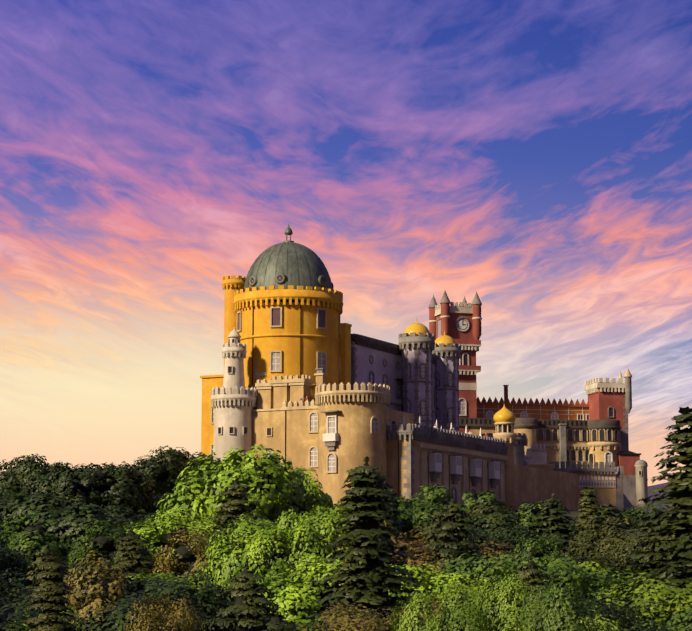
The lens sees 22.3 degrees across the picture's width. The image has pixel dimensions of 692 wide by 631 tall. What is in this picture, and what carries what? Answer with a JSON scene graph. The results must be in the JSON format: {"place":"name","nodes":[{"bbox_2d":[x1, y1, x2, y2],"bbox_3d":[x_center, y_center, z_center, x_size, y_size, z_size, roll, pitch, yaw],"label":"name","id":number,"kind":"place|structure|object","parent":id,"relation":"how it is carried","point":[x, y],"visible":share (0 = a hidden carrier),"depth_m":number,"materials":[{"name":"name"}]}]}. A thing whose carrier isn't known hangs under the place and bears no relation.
{"place":"outdoors","nodes":[
{"label":"outdoors","id":0,"kind":"place"},
{"bbox_2d":[0,0,691,485],"label":"sky","id":1,"kind":"structure","parent":0,"point":[532,157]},
{"bbox_2d":[515,508,581,522],"bbox_3d":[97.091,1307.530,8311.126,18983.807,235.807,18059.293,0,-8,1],"label":"terrain","id":2,"kind":"structure","parent":0,"point":[574,514],"depth_m":236.72,"materials":[{"name":"green plant"}]},
{"bbox_2d":[0,498,11,523],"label":"tree","id":3,"kind":"object","parent":2,"relation":"on","point":[4,500],"depth_m":159.62,"materials":[{"name":"green plant"}]},
{"bbox_2d":[0,512,11,530],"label":"tree","id":4,"kind":"object","parent":2,"relation":"on","point":[1,520],"depth_m":152.69,"materials":[{"name":"green plant"}]},
{"bbox_2d":[0,489,30,505],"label":"tree","id":5,"kind":"object","parent":2,"relation":"on","point":[11,496],"visible":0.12,"depth_m":205.62,"materials":[{"name":"green plant"}]},
{"bbox_2d":[0,527,35,585],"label":"tree","id":6,"kind":"object","parent":2,"relation":"on","point":[7,554],"visible":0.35,"depth_m":133.77,"materials":[{"name":"green plant"}]},
{"bbox_2d":[0,568,36,611],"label":"tree","id":7,"kind":"object","parent":2,"relation":"on","point":[10,589],"visible":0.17,"depth_m":120.99,"materials":[{"name":"green plant"}]},
{"bbox_2d":[0,454,74,495],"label":"tree","id":8,"kind":"object","parent":2,"relation":"on","point":[30,471],"visible":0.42,"depth_m":210.55,"materials":[{"name":"green plant"}]},
{"bbox_2d":[0,512,78,575],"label":"tree","id":9,"kind":"object","parent":2,"relation":"on","point":[31,540],"visible":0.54,"depth_m":146.81,"materials":[{"name":"green plant"}]},
{"bbox_2d":[1,604,82,630],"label":"tree","id":10,"kind":"object","parent":2,"relation":"on","point":[79,621],"visible":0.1,"depth_m":96.05,"materials":[{"name":"green plant"}]},
{"bbox_2d":[17,541,68,596],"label":"tree","id":11,"kind":"object","parent":2,"relation":"on","point":[46,553],"visible":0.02,"depth_m":112.58,"materials":[{"name":"green plant"}]},
{"bbox_2d":[0,593,95,630],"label":"tree","id":12,"kind":"object","parent":2,"relation":"on","point":[7,616],"visible":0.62,"depth_m":93.39,"materials":[{"name":"green plant"}]},
{"bbox_2d":[22,547,77,630],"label":"tree","id":13,"kind":"object","parent":2,"relation":"on","point":[52,591],"visible":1,"depth_m":85.22,"materials":[{"name":"green plant"}]},
{"bbox_2d":[71,494,85,507],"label":"tree","id":14,"kind":"object","parent":2,"relation":"on","point":[77,499],"visible":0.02,"depth_m":163.25,"materials":[{"name":"green plant"}]},
{"bbox_2d":[26,476,131,508],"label":"tree","id":15,"kind":"object","parent":2,"relation":"on","point":[46,482],"visible":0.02,"depth_m":206.29,"materials":[{"name":"green plant"}]},
{"bbox_2d":[0,492,160,559],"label":"tree","id":16,"kind":"object","parent":2,"relation":"on","point":[71,522],"visible":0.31,"depth_m":151.76,"materials":[{"name":"green plant"}]},
{"bbox_2d":[37,550,132,629],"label":"tree","id":17,"kind":"object","parent":2,"relation":"on","point":[101,593],"visible":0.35,"depth_m":102.64,"materials":[{"name":"brown plant"}]},
{"bbox_2d":[64,559,108,585],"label":"tree","id":18,"kind":"object","parent":2,"relation":"on","point":[73,574],"visible":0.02,"depth_m":123.46,"materials":[{"name":"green plant"}]},
{"bbox_2d":[7,564,176,613],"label":"tree","id":19,"kind":"object","parent":2,"relation":"on","point":[137,585],"visible":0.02,"depth_m":106.56,"materials":[{"name":"green plant"}]},
{"bbox_2d":[39,461,164,518],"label":"tree","id":20,"kind":"object","parent":2,"relation":"on","point":[88,483],"visible":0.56,"depth_m":198.65,"materials":[{"name":"green plant"}]},
{"bbox_2d":[67,516,155,580],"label":"tree","id":21,"kind":"object","parent":2,"relation":"on","point":[103,544],"visible":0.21,"depth_m":137.05,"materials":[{"name":"green plant"}]},
{"bbox_2d":[85,503,167,538],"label":"tree","id":22,"kind":"object","parent":2,"relation":"on","point":[111,510],"visible":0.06,"depth_m":172.69,"materials":[{"name":"green plant"}]},
{"bbox_2d":[107,525,156,580],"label":"tree","id":23,"kind":"object","parent":2,"relation":"on","point":[131,560],"visible":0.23,"depth_m":128.84,"materials":[{"name":"green plant"}]},
{"bbox_2d":[122,509,158,520],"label":"tree","id":24,"kind":"object","parent":2,"relation":"on","point":[143,512],"depth_m":184.99,"materials":[{"name":"green plant"}]},
{"bbox_2d":[124,592,212,630],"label":"tree","id":25,"kind":"object","parent":2,"relation":"on","point":[151,620],"visible":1,"depth_m":75.08,"materials":[{"name":"brown plant"}]},
{"bbox_2d":[62,570,275,630],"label":"tree","id":26,"kind":"object","parent":2,"relation":"on","point":[206,603],"visible":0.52,"depth_m":95.27,"materials":[{"name":"green plant"}]},
{"bbox_2d":[124,445,217,499],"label":"tree","id":27,"kind":"object","parent":2,"relation":"on","point":[164,472],"visible":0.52,"depth_m":218.56,"materials":[{"name":"green plant"}]},
{"bbox_2d":[150,524,233,587],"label":"tree","id":28,"kind":"object","parent":2,"relation":"on","point":[190,556],"visible":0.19,"depth_m":128.01,"materials":[{"name":"brown plant"}]},
{"bbox_2d":[125,566,272,614],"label":"tree","id":29,"kind":"object","parent":2,"relation":"on","point":[172,577],"visible":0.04,"depth_m":116.93,"materials":[{"name":"green plant"}]},
{"bbox_2d":[123,505,288,573],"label":"tree","id":30,"kind":"object","parent":2,"relation":"on","point":[151,531],"visible":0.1,"depth_m":143.38,"materials":[{"name":"green plant"}]},
{"bbox_2d":[200,374,223,455],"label":"yellow block","id":31,"kind":"structure","parent":2,"relation":"on","point":[209,382],"depth_m":232.80,"materials":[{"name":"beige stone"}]},
{"bbox_2d":[203,475,262,544],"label":"tree","id":32,"kind":"object","parent":2,"relation":"on","point":[235,506],"visible":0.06,"depth_m":139.35,"materials":[{"name":"green plant"}]},
{"bbox_2d":[211,326,256,470],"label":"turret","id":33,"kind":"object","parent":2,"relation":"on","point":[233,402],"visible":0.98,"depth_m":221.83,"materials":[{"name":"beige stone"}]},
{"bbox_2d":[154,444,330,535],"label":"tree","id":34,"kind":"object","parent":2,"relation":"on","point":[275,491],"visible":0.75,"depth_m":161.49,"materials":[{"name":"green plant"}]},
{"bbox_2d":[201,555,283,630],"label":"tree","id":35,"kind":"object","parent":2,"relation":"on","point":[245,609],"visible":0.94,"depth_m":80.70,"materials":[{"name":"green plant"}]},
{"bbox_2d":[246,509,270,525],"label":"tree","id":36,"kind":"object","parent":2,"relation":"on","point":[250,511],"depth_m":153.38,"materials":[{"name":"green plant"}]},
{"bbox_2d":[194,502,355,606],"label":"tree","id":37,"kind":"object","parent":2,"relation":"on","point":[283,545],"visible":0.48,"depth_m":117.34,"materials":[{"name":"green plant"}]},
{"bbox_2d":[263,602,300,630],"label":"tree","id":38,"kind":"object","parent":2,"relation":"on","point":[277,623],"visible":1,"depth_m":75.80,"materials":[{"name":"green plant"}]},
{"bbox_2d":[222,223,351,409],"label":"yellow tower","id":39,"kind":"structure","parent":2,"relation":"on","point":[283,306],"depth_m":227.86,"materials":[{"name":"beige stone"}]},
{"bbox_2d":[256,457,334,512],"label":"tree","id":40,"kind":"object","parent":2,"relation":"on","point":[311,490],"visible":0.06,"depth_m":174.03,"materials":[{"name":"green plant"}]},
{"bbox_2d":[252,368,413,489],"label":"wall","id":41,"kind":"structure","parent":2,"relation":"on","point":[285,418],"depth_m":220.93,"materials":[{"name":"beige stone"}]},
{"bbox_2d":[315,382,390,510],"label":"ochre tower","id":42,"kind":"structure","parent":2,"relation":"on","point":[352,429],"depth_m":210.26,"materials":[{"name":"beige stone"}]},
{"bbox_2d":[298,456,422,630],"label":"tree","id":43,"kind":"object","parent":2,"relation":"on","point":[370,583],"visible":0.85,"depth_m":92.79,"materials":[{"name":"green plant"}]},
{"bbox_2d":[329,501,395,524],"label":"tree","id":44,"kind":"object","parent":2,"relation":"on","point":[339,506],"depth_m":173.41,"materials":[{"name":"green plant"}]},
{"bbox_2d":[256,548,494,630],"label":"tree","id":45,"kind":"object","parent":2,"relation":"on","point":[296,607],"visible":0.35,"depth_m":100.55,"materials":[{"name":"green plant"}]},
{"bbox_2d":[347,501,417,536],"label":"tree","id":46,"kind":"object","parent":2,"relation":"on","point":[407,519],"visible":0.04,"depth_m":180.68,"materials":[{"name":"green plant"}]},
{"bbox_2d":[292,594,481,630],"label":"tree","id":47,"kind":"object","parent":2,"relation":"on","point":[342,622],"visible":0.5,"depth_m":83.67,"materials":[{"name":"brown plant"}]},
{"bbox_2d":[347,512,431,549],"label":"tree","id":48,"kind":"object","parent":2,"relation":"on","point":[414,534],"visible":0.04,"depth_m":154.02,"materials":[{"name":"green plant"}]},
{"bbox_2d":[351,333,438,427],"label":"lilac building","id":49,"kind":"structure","parent":2,"relation":"on","point":[374,361],"depth_m":245.46,"materials":[{"name":"purple stone"}]},
{"bbox_2d":[398,319,434,426],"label":"domed tower","id":50,"kind":"structure","parent":49,"relation":"on","point":[416,342],"depth_m":247.96,"materials":[{"name":"lilac tile"},{"name":"grey stone"},{"name":"gold"}]},
{"bbox_2d":[432,331,460,431],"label":"domed tower","id":51,"kind":"structure","parent":49,"relation":"on","point":[447,351],"depth_m":262.06,"materials":[{"name":"purple stone"}]},
{"bbox_2d":[384,488,405,535],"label":"tree","id":52,"kind":"object","parent":2,"relation":"on","point":[394,500],"visible":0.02,"depth_m":163.88,"materials":[{"name":"green plant"}]},
{"bbox_2d":[315,532,528,588],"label":"tree","id":53,"kind":"object","parent":2,"relation":"on","point":[417,551],"visible":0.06,"depth_m":116.22,"materials":[{"name":"brown plant"}]},
{"bbox_2d":[396,483,457,531],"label":"tree","id":54,"kind":"object","parent":2,"relation":"on","point":[433,495],"visible":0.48,"depth_m":186.38,"materials":[{"name":"green plant"}]},
{"bbox_2d":[423,519,442,546],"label":"tree","id":55,"kind":"object","parent":2,"relation":"on","point":[432,530],"visible":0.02,"depth_m":137.02,"materials":[{"name":"green plant"}]},
{"bbox_2d":[431,509,446,542],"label":"tree","id":56,"kind":"object","parent":2,"relation":"on","point":[443,519],"visible":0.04,"depth_m":145.62,"materials":[{"name":"green plant"}]},
{"bbox_2d":[386,414,508,509],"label":"long wing","id":57,"kind":"object","parent":2,"relation":"on","point":[458,463],"visible":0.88,"depth_m":220.41,"materials":[{"name":"beige stone"}]},
{"bbox_2d":[422,491,479,573],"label":"tree","id":58,"kind":"object","parent":2,"relation":"on","point":[451,534],"visible":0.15,"depth_m":115.37,"materials":[{"name":"green plant"}]},
{"bbox_2d":[412,490,507,528],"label":"tree","id":59,"kind":"object","parent":2,"relation":"on","point":[470,502],"visible":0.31,"depth_m":178.27,"materials":[{"name":"green plant"}]},
{"bbox_2d":[387,567,548,630],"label":"tree","id":60,"kind":"object","parent":2,"relation":"on","point":[462,615],"visible":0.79,"depth_m":80.63,"materials":[{"name":"green plant"}]},
{"bbox_2d":[413,512,540,547],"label":"tree","id":61,"kind":"object","parent":2,"relation":"on","point":[476,522],"visible":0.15,"depth_m":163.11,"materials":[{"name":"green plant"}]},
{"bbox_2d":[432,503,524,542],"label":"tree","id":62,"kind":"object","parent":2,"relation":"on","point":[488,510],"visible":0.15,"depth_m":172.32,"materials":[{"name":"green plant"}]},
{"bbox_2d":[463,528,542,555],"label":"tree","id":63,"kind":"object","parent":2,"relation":"on","point":[496,537],"visible":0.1,"depth_m":155.39,"materials":[{"name":"green plant"}]},
{"bbox_2d":[493,404,516,511],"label":"domed turret","id":64,"kind":"object","parent":2,"relation":"on","point":[504,417],"visible":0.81,"depth_m":240.10,"materials":[{"name":"beige stone"}]},
{"bbox_2d":[510,550,554,605],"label":"tree","id":65,"kind":"object","parent":2,"relation":"on","point":[532,575],"visible":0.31,"depth_m":96.60,"materials":[{"name":"green plant"}]},
{"bbox_2d":[508,499,563,535],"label":"tree","id":66,"kind":"object","parent":2,"relation":"on","point":[526,515],"visible":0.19,"depth_m":180.26,"materials":[{"name":"green plant"}]},
{"bbox_2d":[459,385,620,468],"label":"convent wing","id":67,"kind":"structure","parent":2,"relation":"on","point":[565,431],"depth_m":293.16,"materials":[{"name":"beige stone"}]},
{"bbox_2d":[428,291,481,432],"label":"clock tower","id":68,"kind":"structure","parent":67,"relation":"on","point":[460,324],"depth_m":291.20,"materials":[{"name":"red stone"}]},
{"bbox_2d":[507,528,579,565],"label":"tree","id":69,"kind":"object","parent":2,"relation":"on","point":[541,551],"visible":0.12,"depth_m":129.84,"materials":[{"name":"green plant"}]},
{"bbox_2d":[428,550,675,612],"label":"tree","id":70,"kind":"object","parent":2,"relation":"on","point":[588,583],"visible":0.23,"depth_m":103.42,"materials":[{"name":"green plant"}]},
{"bbox_2d":[527,493,579,555],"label":"tree","id":71,"kind":"object","parent":2,"relation":"on","point":[552,518],"visible":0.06,"depth_m":172.24,"materials":[{"name":"green plant"}]},
{"bbox_2d":[495,614,631,630],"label":"tree","id":72,"kind":"object","parent":2,"relation":"on","point":[613,628],"visible":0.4,"depth_m":75.09,"materials":[{"name":"green plant"}]},
{"bbox_2d":[521,583,607,630],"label":"tree","id":73,"kind":"object","parent":2,"relation":"on","point":[553,615],"visible":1,"depth_m":69.00,"materials":[{"name":"green plant"}]},
{"bbox_2d":[482,433,647,514],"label":"walls","id":74,"kind":"structure","parent":2,"relation":"on","point":[623,484],"depth_m":266.67,"materials":[{"name":"beige stone"}]},
{"bbox_2d":[566,521,581,539],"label":"tree","id":75,"kind":"object","parent":2,"relation":"on","point":[572,533],"depth_m":188.16,"materials":[{"name":"green plant"}]},
{"bbox_2d":[570,485,603,556],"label":"tree","id":76,"kind":"object","parent":2,"relation":"on","point":[588,500],"visible":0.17,"depth_m":161.96,"materials":[{"name":"green plant"}]},
{"bbox_2d":[488,594,688,630],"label":"tree","id":77,"kind":"object","parent":2,"relation":"on","point":[603,611],"visible":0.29,"depth_m":85.20,"materials":[{"name":"green plant"}]},
{"bbox_2d":[582,512,601,555],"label":"tree","id":78,"kind":"object","parent":2,"relation":"on","point":[593,519],"visible":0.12,"depth_m":145.29,"materials":[{"name":"green plant"}]},
{"bbox_2d":[521,555,666,590],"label":"tree","id":79,"kind":"object","parent":2,"relation":"on","point":[587,565],"depth_m":116.28,"materials":[{"name":"green plant"}]},
{"bbox_2d":[560,513,636,561],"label":"tree","id":80,"kind":"object","parent":2,"relation":"on","point":[573,549],"visible":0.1,"depth_m":154.83,"materials":[{"name":"green plant"}]},
{"bbox_2d":[585,367,631,451],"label":"red tower","id":81,"kind":"structure","parent":2,"relation":"on","point":[611,400],"depth_m":299.60,"materials":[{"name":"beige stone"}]},
{"bbox_2d":[567,555,650,575],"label":"tree","id":82,"kind":"object","parent":2,"relation":"on","point":[611,564],"visible":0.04,"depth_m":131.82,"materials":[{"name":"green plant"}]},
{"bbox_2d":[598,500,625,525],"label":"tree","id":83,"kind":"object","parent":2,"relation":"on","point":[608,509],"visible":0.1,"depth_m":178.65,"materials":[{"name":"green plant"}]},
{"bbox_2d":[576,518,671,573],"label":"tree","id":84,"kind":"object","parent":2,"relation":"on","point":[613,544],"visible":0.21,"depth_m":135.12,"materials":[{"name":"green plant"}]},
{"bbox_2d":[598,504,664,523],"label":"tree","id":85,"kind":"object","parent":2,"relation":"on","point":[633,511],"visible":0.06,"depth_m":195.81,"materials":[{"name":"green plant"}]},
{"bbox_2d":[598,606,669,630],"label":"tree","id":86,"kind":"object","parent":2,"relation":"on","point":[657,615],"visible":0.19,"depth_m":93.23,"materials":[{"name":"green plant"}]},
{"bbox_2d":[588,571,691,630],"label":"tree","id":87,"kind":"object","parent":2,"relation":"on","point":[668,604],"visible":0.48,"depth_m":97.69,"materials":[{"name":"green plant"}]},
{"bbox_2d":[619,508,669,535],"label":"tree","id":88,"kind":"object","parent":2,"relation":"on","point":[638,520],"visible":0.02,"depth_m":142.68,"materials":[{"name":"green plant"}]},
{"bbox_2d":[620,406,691,606],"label":"tree","id":89,"kind":"object","parent":2,"relation":"on","point":[678,522],"visible":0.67,"depth_m":104.83,"materials":[{"name":"green plant"}]},
{"bbox_2d":[654,466,681,564],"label":"tree","id":90,"kind":"object","parent":2,"relation":"on","point":[668,537],"depth_m":122.21,"materials":[{"name":"green plant"}]},
{"bbox_2d":[661,606,691,630],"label":"tree","id":91,"kind":"object","parent":2,"relation":"on","point":[684,617],"visible":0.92,"depth_m":89.76,"materials":[{"name":"green plant"}]},
{"bbox_2d":[648,483,673,512],"bbox_3d":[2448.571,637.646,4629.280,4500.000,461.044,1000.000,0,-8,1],"label":"distant hills","id":92,"kind":"structure","parent":0,"point":[659,486],"depth_m":4173.38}
]}

